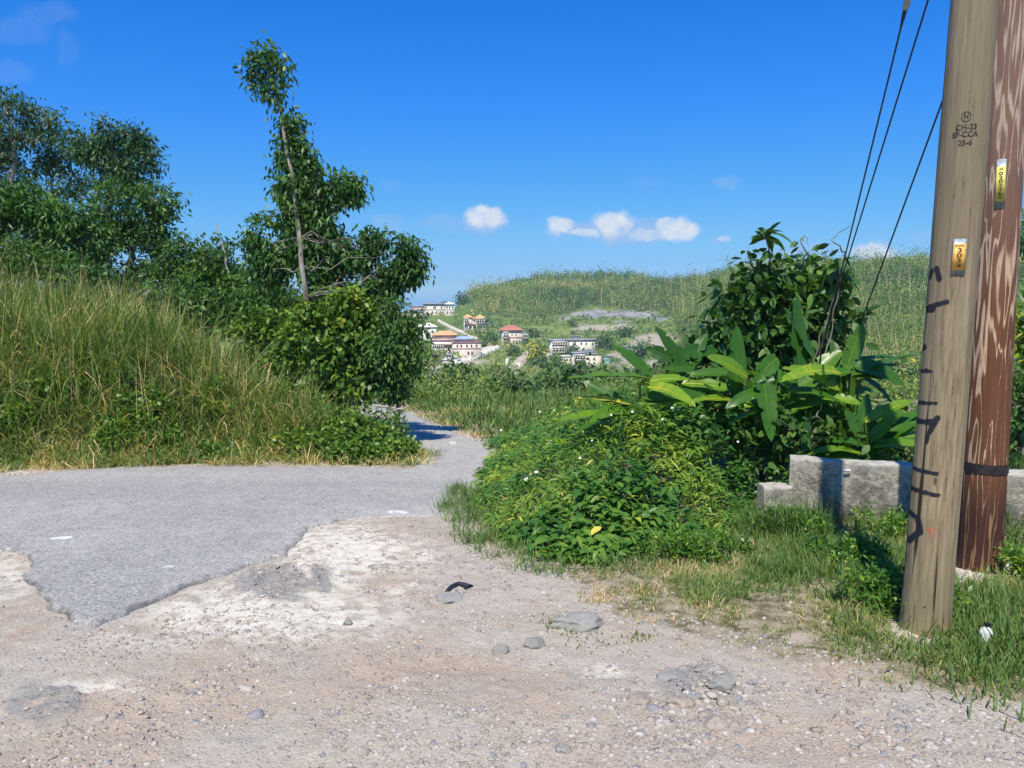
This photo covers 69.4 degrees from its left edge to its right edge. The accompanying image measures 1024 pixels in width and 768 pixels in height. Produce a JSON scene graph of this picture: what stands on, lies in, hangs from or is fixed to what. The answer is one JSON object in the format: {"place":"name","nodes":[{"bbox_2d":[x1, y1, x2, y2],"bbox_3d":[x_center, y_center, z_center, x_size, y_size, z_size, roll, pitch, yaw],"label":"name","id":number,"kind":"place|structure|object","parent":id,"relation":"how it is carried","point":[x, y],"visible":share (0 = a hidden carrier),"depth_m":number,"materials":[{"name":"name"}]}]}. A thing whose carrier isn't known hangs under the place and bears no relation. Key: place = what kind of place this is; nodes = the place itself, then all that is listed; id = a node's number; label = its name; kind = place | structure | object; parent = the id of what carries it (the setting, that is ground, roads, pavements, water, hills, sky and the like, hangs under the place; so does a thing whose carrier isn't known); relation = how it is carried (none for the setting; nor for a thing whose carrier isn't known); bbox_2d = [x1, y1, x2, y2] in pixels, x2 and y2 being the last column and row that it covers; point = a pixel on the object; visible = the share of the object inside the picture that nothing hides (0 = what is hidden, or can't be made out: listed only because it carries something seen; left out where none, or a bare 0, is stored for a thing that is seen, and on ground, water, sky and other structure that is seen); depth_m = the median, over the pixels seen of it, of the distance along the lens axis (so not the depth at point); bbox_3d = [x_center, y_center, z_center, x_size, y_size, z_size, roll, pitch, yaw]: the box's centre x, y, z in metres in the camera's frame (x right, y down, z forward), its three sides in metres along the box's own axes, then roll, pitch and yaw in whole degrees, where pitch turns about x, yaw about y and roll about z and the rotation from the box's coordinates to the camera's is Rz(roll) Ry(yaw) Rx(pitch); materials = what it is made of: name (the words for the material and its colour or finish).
{"place":"outdoors","nodes":[
{"label":"outdoors","id":0,"kind":"place"},
{"bbox_2d":[0,442,444,472],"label":"dry grass","id":1,"kind":"structure","parent":0,"point":[83,466],"depth_m":10.37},
{"bbox_2d":[0,399,496,627],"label":"road","id":2,"kind":"structure","parent":0,"point":[98,547],"depth_m":7.18,"materials":[{"name":"asphalt"}]},
{"bbox_2d":[39,290,470,310],"bbox_3d":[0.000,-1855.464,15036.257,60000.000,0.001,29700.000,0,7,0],"label":"sea","id":3,"kind":"structure","parent":0,"point":[420,297],"depth_m":8391.83,"materials":[{"name":"liquid"}]},
{"bbox_2d":[439,345,495,365],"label":"yard pavement","id":4,"kind":"structure","parent":0,"point":[486,348],"depth_m":237.05,"materials":[{"name":"concrete"}]},
{"bbox_2d":[454,345,500,363],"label":"boundary wall","id":5,"kind":"structure","parent":4,"relation":"on","point":[476,357],"depth_m":229.08,"materials":[{"name":"concrete"}]},
{"bbox_2d":[0,334,1023,767],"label":"ground","id":6,"kind":"structure","parent":0,"point":[16,696],"depth_m":3.77,"materials":[{"name":"soil"}]},
{"bbox_2d":[0,83,75,280],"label":"broadleaf tree","id":7,"kind":"object","parent":6,"relation":"on","point":[12,139],"visible":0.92,"depth_m":21.15,"materials":[{"name":"green plant"}]},
{"bbox_2d":[0,141,97,210],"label":"broadleaf tree","id":8,"kind":"object","parent":6,"relation":"on","point":[48,163],"visible":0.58,"depth_m":21.71,"materials":[{"name":"green plant"}]},
{"bbox_2d":[0,169,131,289],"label":"broadleaf tree","id":9,"kind":"object","parent":6,"relation":"on","point":[49,222],"visible":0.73,"depth_m":17.36,"materials":[{"name":"green plant"}]},
{"bbox_2d":[0,231,221,331],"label":"shrub","id":10,"kind":"object","parent":6,"relation":"on","point":[40,263],"visible":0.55,"depth_m":15.94,"materials":[{"name":"green plant"}]},
{"bbox_2d":[54,110,170,262],"bbox_3d":[-11.235,-4.825,21.040,3.253,5.714,1.823,0,7,0],"label":"broadleaf tree","id":11,"kind":"object","parent":6,"relation":"on","point":[92,155],"visible":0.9,"depth_m":20.63,"materials":[{"name":"green plant"}]},
{"bbox_2d":[76,166,192,299],"bbox_3d":[-9.933,-3.540,19.157,3.401,4.031,1.888,0,7,0],"label":"broadleaf tree","id":12,"kind":"object","parent":6,"relation":"on","point":[158,214],"visible":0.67,"depth_m":18.93,"materials":[{"name":"green plant"}]},
{"bbox_2d":[133,227,217,334],"bbox_3d":[-8.491,-2.240,18.858,2.272,3.407,1.487,0,7,0],"label":"tree","id":13,"kind":"object","parent":6,"relation":"on","point":[178,262],"visible":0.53,"depth_m":18.57,"materials":[{"name":"green plant"}]},
{"bbox_2d":[159,271,253,341],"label":"shrub","id":14,"kind":"object","parent":6,"relation":"on","point":[224,295],"visible":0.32,"depth_m":16.52,"materials":[{"name":"green plant"}]},
{"bbox_2d":[0,362,423,465],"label":"bank creeper","id":15,"kind":"object","parent":6,"relation":"on","point":[356,445],"visible":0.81,"depth_m":10.96,"materials":[{"name":"green plant"}]},
{"bbox_2d":[175,232,248,351],"bbox_3d":[-7.207,-1.645,17.903,1.901,4.009,1.448,0,7,0],"label":"tree","id":16,"kind":"object","parent":6,"relation":"on","point":[206,265],"visible":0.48,"depth_m":17.63,"materials":[{"name":"green plant"}]},
{"bbox_2d":[0,238,430,472],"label":"tall grass","id":17,"kind":"structure","parent":6,"relation":"on","point":[101,335],"depth_m":11.50,"materials":[{"name":"plant"}]},
{"bbox_2d":[207,224,264,362],"bbox_3d":[-6.351,-1.492,17.412,1.478,4.469,1.299,0,7,0],"label":"tree","id":18,"kind":"object","parent":6,"relation":"on","point":[228,280],"visible":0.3,"depth_m":17.20,"materials":[{"name":"green plant"}]},
{"bbox_2d":[205,272,303,380],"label":"shrub","id":19,"kind":"object","parent":6,"relation":"on","point":[269,300],"visible":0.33,"depth_m":16.17,"materials":[{"name":"green plant"}]},
{"bbox_2d":[215,298,302,390],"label":"shrub","id":20,"kind":"object","parent":6,"relation":"on","point":[259,333],"visible":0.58,"depth_m":14.74,"materials":[{"name":"green plant"}]},
{"bbox_2d":[253,280,411,414],"bbox_3d":[-3.137,-0.299,13.134,2.785,3.088,1.576,0,7,0],"label":"vine covered bush","id":21,"kind":"object","parent":6,"relation":"on","point":[333,320],"visible":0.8,"depth_m":12.71,"materials":[{"name":"green plant"}]},
{"bbox_2d":[231,29,437,332],"bbox_3d":[-3.145,-2.439,13.150,3.630,7.345,1.310,0,7,0],"label":"vine draped tree","id":22,"kind":"object","parent":6,"relation":"on","point":[302,199],"visible":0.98,"depth_m":12.95,"materials":[{"name":"green plant"}]},
{"bbox_2d":[331,399,412,436],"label":"bank bush","id":23,"kind":"object","parent":6,"relation":"on","point":[398,418],"visible":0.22,"depth_m":11.74,"materials":[{"name":"green plant"}]},
{"bbox_2d":[371,405,408,418],"bbox_3d":[-2.032,0.462,12.165,0.691,0.247,0.070,0,7,0],"label":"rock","id":24,"kind":"object","parent":23,"relation":"in","point":[400,408],"visible":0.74,"depth_m":12.15,"materials":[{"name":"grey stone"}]},
{"bbox_2d":[348,292,434,428],"bbox_3d":[-2.044,-0.146,12.727,1.521,2.837,1.138,0,7,0],"label":"roadside tree","id":25,"kind":"object","parent":6,"relation":"on","point":[394,354],"visible":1,"depth_m":12.49,"materials":[{"name":"green plant"}]},
{"bbox_2d":[410,343,468,385],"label":"valley tree","id":26,"kind":"object","parent":6,"relation":"on","point":[438,353],"visible":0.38,"depth_m":36.11,"materials":[{"name":"green plant"}]},
{"bbox_2d":[436,592,462,604],"bbox_3d":[-0.403,1.391,4.782,0.176,0.055,0.138,-1,8,-11],"label":"rock","id":27,"kind":"object","parent":6,"relation":"on","point":[447,598],"visible":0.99,"depth_m":4.76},
{"bbox_2d":[434,354,480,391],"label":"valley tree","id":28,"kind":"object","parent":6,"relation":"on","point":[456,366],"visible":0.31,"depth_m":32.06,"materials":[{"name":"green plant"}]},
{"bbox_2d":[445,581,472,591],"bbox_3d":[-0.382,1.369,4.995,0.118,0.032,0.237,7,10,42],"label":"rubber strip","id":29,"kind":"object","parent":6,"relation":"on","point":[456,584],"visible":0.99,"depth_m":5.01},
{"bbox_2d":[41,291,915,454],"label":"roadside grass","id":30,"kind":"structure","parent":6,"relation":"on","point":[520,407],"depth_m":19.34,"materials":[{"name":"plant"}]},
{"bbox_2d":[491,644,509,655],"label":"rock","id":31,"kind":"object","parent":6,"relation":"on","point":[500,649],"visible":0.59,"depth_m":3.99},
{"bbox_2d":[489,368,517,380],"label":"valley tree","id":32,"kind":"object","parent":6,"relation":"on","point":[506,372],"visible":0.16,"depth_m":60.42,"materials":[{"name":"green plant"}]},
{"bbox_2d":[479,367,544,394],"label":"valley tree","id":33,"kind":"object","parent":6,"relation":"on","point":[514,385],"visible":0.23,"depth_m":27.13,"materials":[{"name":"green plant"}]},
{"bbox_2d":[503,362,554,386],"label":"valley tree","id":34,"kind":"object","parent":6,"relation":"on","point":[524,374],"visible":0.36,"depth_m":70.48,"materials":[{"name":"green plant"}]},
{"bbox_2d":[523,636,545,648],"bbox_3d":[0.131,1.440,4.075,0.128,0.085,0.107,-5,9,-33],"label":"rock","id":35,"kind":"object","parent":6,"relation":"on","point":[536,642],"visible":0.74,"depth_m":4.05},
{"bbox_2d":[527,383,553,397],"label":"valley shrub","id":36,"kind":"object","parent":6,"relation":"on","point":[540,388],"visible":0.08,"depth_m":24.17,"materials":[{"name":"green plant"}]},
{"bbox_2d":[526,364,572,391],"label":"valley tree","id":37,"kind":"object","parent":6,"relation":"on","point":[551,377],"visible":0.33,"depth_m":36.18,"materials":[{"name":"green plant"}]},
{"bbox_2d":[542,435,578,486],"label":"paddle leaf plant","id":38,"kind":"object","parent":6,"relation":"on","point":[558,440],"visible":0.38,"depth_m":8.71,"materials":[{"name":"green plant"}]},
{"bbox_2d":[554,743,570,753],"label":"rock","id":39,"kind":"object","parent":6,"relation":"on","point":[562,748],"visible":0.96,"depth_m":2.95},
{"bbox_2d":[539,352,602,390],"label":"valley tree","id":40,"kind":"object","parent":6,"relation":"on","point":[574,370],"visible":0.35,"depth_m":41.95,"materials":[{"name":"green plant"}]},
{"bbox_2d":[549,611,604,631],"bbox_3d":[0.391,1.397,4.351,0.299,0.102,0.219,3,8,19],"label":"rock","id":41,"kind":"object","parent":6,"relation":"on","point":[588,621],"visible":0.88,"depth_m":4.29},
{"bbox_2d":[580,360,676,387],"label":"valley tree","id":42,"kind":"object","parent":6,"relation":"on","point":[627,369],"visible":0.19,"depth_m":40.19,"materials":[{"name":"green plant"}]},
{"bbox_2d":[555,345,706,490],"bbox_3d":[1.299,0.437,7.927,1.694,1.678,0.706,0,7,0],"label":"paddle leaf plant","id":43,"kind":"object","parent":6,"relation":"on","point":[662,392],"visible":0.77,"depth_m":7.93,"materials":[{"name":"green plant"}]},
{"bbox_2d":[628,690,650,705],"bbox_3d":[0.581,1.443,3.373,0.107,0.055,0.107,0,7,0],"label":"rock","id":44,"kind":"object","parent":6,"relation":"on","point":[638,697],"visible":0.91,"depth_m":3.36,"materials":[{"name":"stone"}]},
{"bbox_2d":[656,669,679,680],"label":"rock","id":45,"kind":"object","parent":6,"relation":"on","point":[667,674],"visible":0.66,"depth_m":3.60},
{"bbox_2d":[645,324,708,377],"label":"valley tree","id":46,"kind":"object","parent":6,"relation":"on","point":[668,362],"visible":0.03,"depth_m":51.83,"materials":[{"name":"green plant"}]},
{"bbox_2d":[666,694,695,708],"bbox_3d":[0.762,1.437,3.335,0.138,0.062,0.116,-2,8,-13],"label":"rock","id":47,"kind":"object","parent":6,"relation":"on","point":[684,701],"visible":0.9,"depth_m":3.31,"materials":[{"name":"stone"}]},
{"bbox_2d":[627,326,750,482],"bbox_3d":[2.073,0.277,8.808,1.508,1.903,0.730,-1,7,-7],"label":"paddle leaf plant","id":48,"kind":"object","parent":6,"relation":"on","point":[684,359],"visible":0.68,"depth_m":8.77,"materials":[{"name":"green plant"}]},
{"bbox_2d":[468,377,911,565],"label":"weeds","id":49,"kind":"object","parent":6,"relation":"on","point":[536,437],"visible":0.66,"depth_m":7.33,"materials":[{"name":"green plant"}]},
{"bbox_2d":[404,351,1022,400],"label":"valley scrub","id":50,"kind":"object","parent":6,"relation":"on","point":[894,393],"visible":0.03,"depth_m":25.83,"materials":[{"name":"green plant"}]},
{"bbox_2d":[703,714,729,729],"bbox_3d":[0.868,1.452,3.162,0.111,0.075,0.105,0,7,0],"label":"rock","id":51,"kind":"object","parent":6,"relation":"on","point":[715,721],"visible":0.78,"depth_m":3.13,"materials":[{"name":"stone"}]},
{"bbox_2d":[708,674,735,691],"bbox_3d":[0.990,1.416,3.494,0.133,0.079,0.107,0,7,0],"label":"rock","id":52,"kind":"object","parent":6,"relation":"on","point":[723,682],"visible":0.99,"depth_m":3.46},
{"bbox_2d":[693,325,780,491],"bbox_3d":[2.661,0.306,8.315,1.611,1.905,0.612,0,7,-4],"label":"paddle leaf plant","id":53,"kind":"object","parent":6,"relation":"on","point":[734,363],"visible":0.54,"depth_m":8.40,"materials":[{"name":"green plant"}]},
{"bbox_2d":[637,363,877,480],"bbox_3d":[3.094,0.549,9.120,3.127,1.738,1.178,0,7,0],"label":"vine thicket","id":54,"kind":"object","parent":6,"relation":"on","point":[723,379],"visible":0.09,"depth_m":9.00,"materials":[{"name":"green plant"}]},
{"bbox_2d":[682,238,879,472],"bbox_3d":[3.394,-0.252,9.587,2.562,3.303,1.440,0,7,0],"label":"broadleaf shrub tree","id":55,"kind":"object","parent":6,"relation":"on","point":[761,298],"visible":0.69,"depth_m":9.37,"materials":[{"name":"green plant"}]},
{"bbox_2d":[749,222,793,264],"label":"leaf sprig","id":56,"kind":"object","parent":55,"relation":"attached to","point":[762,233],"visible":0.98,"depth_m":9.16,"materials":[{"name":"green plant"}]},
{"bbox_2d":[850,304,879,355],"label":"leaf sprig","id":57,"kind":"object","parent":55,"relation":"attached to","point":[868,312],"visible":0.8,"depth_m":8.86,"materials":[{"name":"green plant"}]},
{"bbox_2d":[725,354,844,481],"bbox_3d":[2.932,0.476,7.943,1.446,1.593,0.514,-2,8,-12],"label":"paddle leaf plant","id":58,"kind":"object","parent":6,"relation":"on","point":[764,393],"visible":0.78,"depth_m":7.84,"materials":[{"name":"green plant"}]},
{"bbox_2d":[733,381,875,480],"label":"shrub","id":59,"kind":"object","parent":6,"relation":"on","point":[803,444],"visible":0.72,"depth_m":7.76,"materials":[{"name":"green plant"}]},
{"bbox_2d":[742,294,879,439],"bbox_3d":[3.364,0.126,8.268,1.563,2.237,0.736,2,8,12],"label":"paddle leaf plant","id":60,"kind":"object","parent":6,"relation":"on","point":[801,344],"visible":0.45,"depth_m":8.24,"materials":[{"name":"green plant"}]},
{"bbox_2d":[630,500,1023,617],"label":"verge herbs","id":61,"kind":"object","parent":6,"relation":"on","point":[882,576],"visible":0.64,"depth_m":5.54,"materials":[{"name":"green plant"}]},
{"bbox_2d":[779,323,917,453],"bbox_3d":[3.595,0.298,8.116,1.728,1.918,0.589,-1,7,-7],"label":"paddle leaf plant","id":62,"kind":"object","parent":6,"relation":"on","point":[867,368],"visible":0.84,"depth_m":8.00,"materials":[{"name":"green plant"}]},
{"bbox_2d":[807,394,916,459],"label":"paddle leaf plant","id":63,"kind":"object","parent":6,"relation":"on","point":[891,429],"visible":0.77,"depth_m":7.73,"materials":[{"name":"green plant"}]},
{"bbox_2d":[815,389,917,462],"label":"shrub","id":64,"kind":"object","parent":6,"relation":"on","point":[901,451],"visible":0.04,"depth_m":8.63,"materials":[{"name":"green plant"}]},
{"bbox_2d":[858,351,920,388],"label":"valley tree","id":65,"kind":"object","parent":6,"relation":"on","point":[912,367],"visible":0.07,"depth_m":46.07,"materials":[{"name":"green plant"}]},
{"bbox_2d":[756,455,1023,532],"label":"concrete wall","id":66,"kind":"structure","parent":6,"relation":"on","point":[877,484],"depth_m":6.93,"materials":[{"name":"grey concrete"}]},
{"bbox_2d":[899,0,998,637],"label":"utility pole","id":67,"kind":"object","parent":6,"relation":"on","point":[937,473],"visible":0.94,"depth_m":3.97,"materials":[{"name":"brown wood"}]},
{"bbox_2d":[819,0,910,359],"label":"guy wire","id":68,"kind":"object","parent":67,"relation":"attached to","point":[906,5],"visible":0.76,"depth_m":5.76,"materials":[{"name":"metal"}]},
{"bbox_2d":[815,0,928,361],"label":"guy wire","id":69,"kind":"object","parent":67,"relation":"attached to","point":[923,14],"visible":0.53,"depth_m":5.47,"materials":[{"name":"metal"}]},
{"bbox_2d":[800,226,849,359],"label":"hanging vine","id":70,"kind":"object","parent":69,"relation":"hanging from","point":[832,301],"visible":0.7,"depth_m":8.86,"materials":[{"name":"green plant"}]},
{"bbox_2d":[976,622,993,647],"bbox_3d":[2.554,1.358,3.994,0.076,0.138,0.075,0,7,0],"label":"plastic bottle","id":71,"kind":"object","parent":6,"relation":"on","point":[986,633],"visible":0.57,"depth_m":3.98,"materials":[{"name":"white plastic"}]},
{"bbox_2d":[956,0,1023,573],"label":"utility pole","id":72,"kind":"object","parent":6,"relation":"on","point":[981,533],"visible":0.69,"depth_m":5.16,"materials":[{"name":"red wood"}]},
{"bbox_2d":[848,101,941,388],"bbox_3d":[3.604,-0.755,6.938,0.019,4.609,3.338,2,8,12],"label":"guy wire","id":73,"kind":"object","parent":72,"relation":"attached to","point":[937,114],"visible":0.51,"depth_m":6.82,"materials":[{"name":"metal"}]},
{"bbox_2d":[1009,358,1023,469],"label":"edge bush","id":74,"kind":"object","parent":6,"relation":"on","point":[1017,433],"visible":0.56,"depth_m":9.28,"materials":[{"name":"green plant"}]},
{"bbox_2d":[1014,290,1023,376],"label":"edge shrub","id":75,"kind":"object","parent":6,"relation":"on","point":[1019,346],"visible":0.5,"depth_m":9.45,"materials":[{"name":"green plant"}]},
{"bbox_2d":[1017,208,1023,302],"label":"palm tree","id":76,"kind":"object","parent":6,"relation":"on","point":[1021,251],"visible":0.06,"depth_m":16.57,"materials":[{"name":"green plant"}]},
{"bbox_2d":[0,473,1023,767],"bbox_3d":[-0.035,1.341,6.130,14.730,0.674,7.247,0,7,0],"label":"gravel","id":77,"kind":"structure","parent":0,"point":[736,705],"depth_m":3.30,"materials":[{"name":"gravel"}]},
{"bbox_2d":[0,0,1023,289],"label":"sky","id":78,"kind":"structure","parent":0,"point":[510,138],"materials":[{"name":"blue"}]},
{"bbox_2d":[505,350,530,374],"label":"dirt track","id":79,"kind":"structure","parent":0,"point":[520,358],"depth_m":219.08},
{"bbox_2d":[205,278,916,396],"bbox_3d":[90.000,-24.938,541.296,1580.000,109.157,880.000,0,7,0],"label":"hills","id":80,"kind":"structure","parent":0,"point":[596,311],"depth_m":320.95,"materials":[{"name":"green plant"}]},
{"bbox_2d":[407,306,424,316],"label":"house","id":81,"kind":"structure","parent":80,"relation":"on","point":[416,308],"depth_m":359.25,"materials":[{"name":"paint"}]},
{"bbox_2d":[418,323,436,339],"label":"house","id":82,"kind":"structure","parent":80,"relation":"on","point":[432,327],"depth_m":281.07,"materials":[{"name":"paint"}]},
{"bbox_2d":[423,346,443,365],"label":"garden tree","id":83,"kind":"object","parent":80,"relation":"on","point":[433,352],"visible":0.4,"depth_m":220.09,"materials":[{"name":"green plant"}]},
{"bbox_2d":[422,302,454,315],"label":"house","id":84,"kind":"structure","parent":80,"relation":"on","point":[447,309],"depth_m":368.26,"materials":[{"name":"paint"}]},
{"bbox_2d":[432,331,457,353],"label":"house","id":85,"kind":"structure","parent":80,"relation":"on","point":[442,339],"depth_m":235.50,"materials":[{"name":"paint"}]},
{"bbox_2d":[437,319,476,339],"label":"retaining wall","id":86,"kind":"structure","parent":80,"relation":"on","point":[452,328],"depth_m":323.71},
{"bbox_2d":[452,291,470,305],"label":"garden tree","id":87,"kind":"object","parent":80,"relation":"on","point":[460,301],"visible":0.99,"depth_m":398.44,"materials":[{"name":"green plant"}]},
{"bbox_2d":[451,336,481,357],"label":"house","id":88,"kind":"structure","parent":80,"relation":"on","point":[467,346],"depth_m":228.76,"materials":[{"name":"paint"}]},
{"bbox_2d":[463,314,490,329],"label":"house","id":89,"kind":"structure","parent":80,"relation":"on","point":[469,321],"depth_m":325.08,"materials":[{"name":"paint"}]},
{"bbox_2d":[498,325,528,344],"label":"house","id":90,"kind":"structure","parent":80,"relation":"on","point":[512,334],"depth_m":257.06,"materials":[{"name":"paint"}]},
{"bbox_2d":[503,341,523,355],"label":"garden tree","id":91,"kind":"object","parent":80,"relation":"on","point":[512,350],"visible":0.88,"depth_m":228.30,"materials":[{"name":"green plant"}]},
{"bbox_2d":[524,326,546,337],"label":"garden tree","id":92,"kind":"object","parent":80,"relation":"on","point":[533,333],"visible":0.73,"depth_m":286.39,"materials":[{"name":"green plant"}]},
{"bbox_2d":[524,339,549,364],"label":"garden tree","id":93,"kind":"object","parent":80,"relation":"on","point":[536,351],"visible":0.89,"depth_m":213.62,"materials":[{"name":"yellow plant"}]},
{"bbox_2d":[531,355,554,367],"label":"garden tree","id":94,"kind":"object","parent":80,"relation":"on","point":[543,361],"visible":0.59,"depth_m":209.00,"materials":[{"name":"green plant"}]},
{"bbox_2d":[546,354,566,365],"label":"garden tree","id":95,"kind":"object","parent":80,"relation":"on","point":[556,361],"visible":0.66,"depth_m":213.42,"materials":[{"name":"green plant"}]},
{"bbox_2d":[547,335,597,353],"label":"house","id":96,"kind":"structure","parent":80,"relation":"on","point":[557,346],"depth_m":236.67,"materials":[{"name":"paint"}]},
{"bbox_2d":[562,342,585,354],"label":"garden tree","id":97,"kind":"object","parent":80,"relation":"on","point":[572,348],"visible":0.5,"depth_m":229.37,"materials":[{"name":"green plant"}]},
{"bbox_2d":[570,351,600,365],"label":"house","id":98,"kind":"structure","parent":80,"relation":"on","point":[585,355],"depth_m":208.97,"materials":[{"name":"paint"}]},
{"bbox_2d":[592,330,616,351],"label":"garden tree","id":99,"kind":"object","parent":80,"relation":"on","point":[605,342],"visible":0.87,"depth_m":234.36,"materials":[{"name":"green plant"}]},
{"bbox_2d":[612,325,638,337],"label":"garden tree","id":100,"kind":"object","parent":80,"relation":"on","point":[624,332],"visible":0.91,"depth_m":269.36,"materials":[{"name":"green plant"}]},
{"bbox_2d":[627,340,653,358],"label":"garden tree","id":101,"kind":"object","parent":80,"relation":"on","point":[640,352],"visible":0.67,"depth_m":208.90,"materials":[{"name":"green plant"}]},
{"bbox_2d":[413,296,921,388],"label":"hillside scrub","id":102,"kind":"object","parent":80,"relation":"on","point":[530,322],"visible":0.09,"depth_m":296.38,"materials":[{"name":"green plant"}]},
{"bbox_2d":[396,241,1023,389],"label":"hillside wood","id":103,"kind":"object","parent":80,"relation":"on","point":[899,285],"visible":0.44,"depth_m":284.42,"materials":[{"name":"green plant"}]},
{"bbox_2d":[428,416,1023,748],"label":"verge grass","id":104,"kind":"structure","parent":0,"point":[1004,643],"depth_m":4.92,"materials":[{"name":"plant"}]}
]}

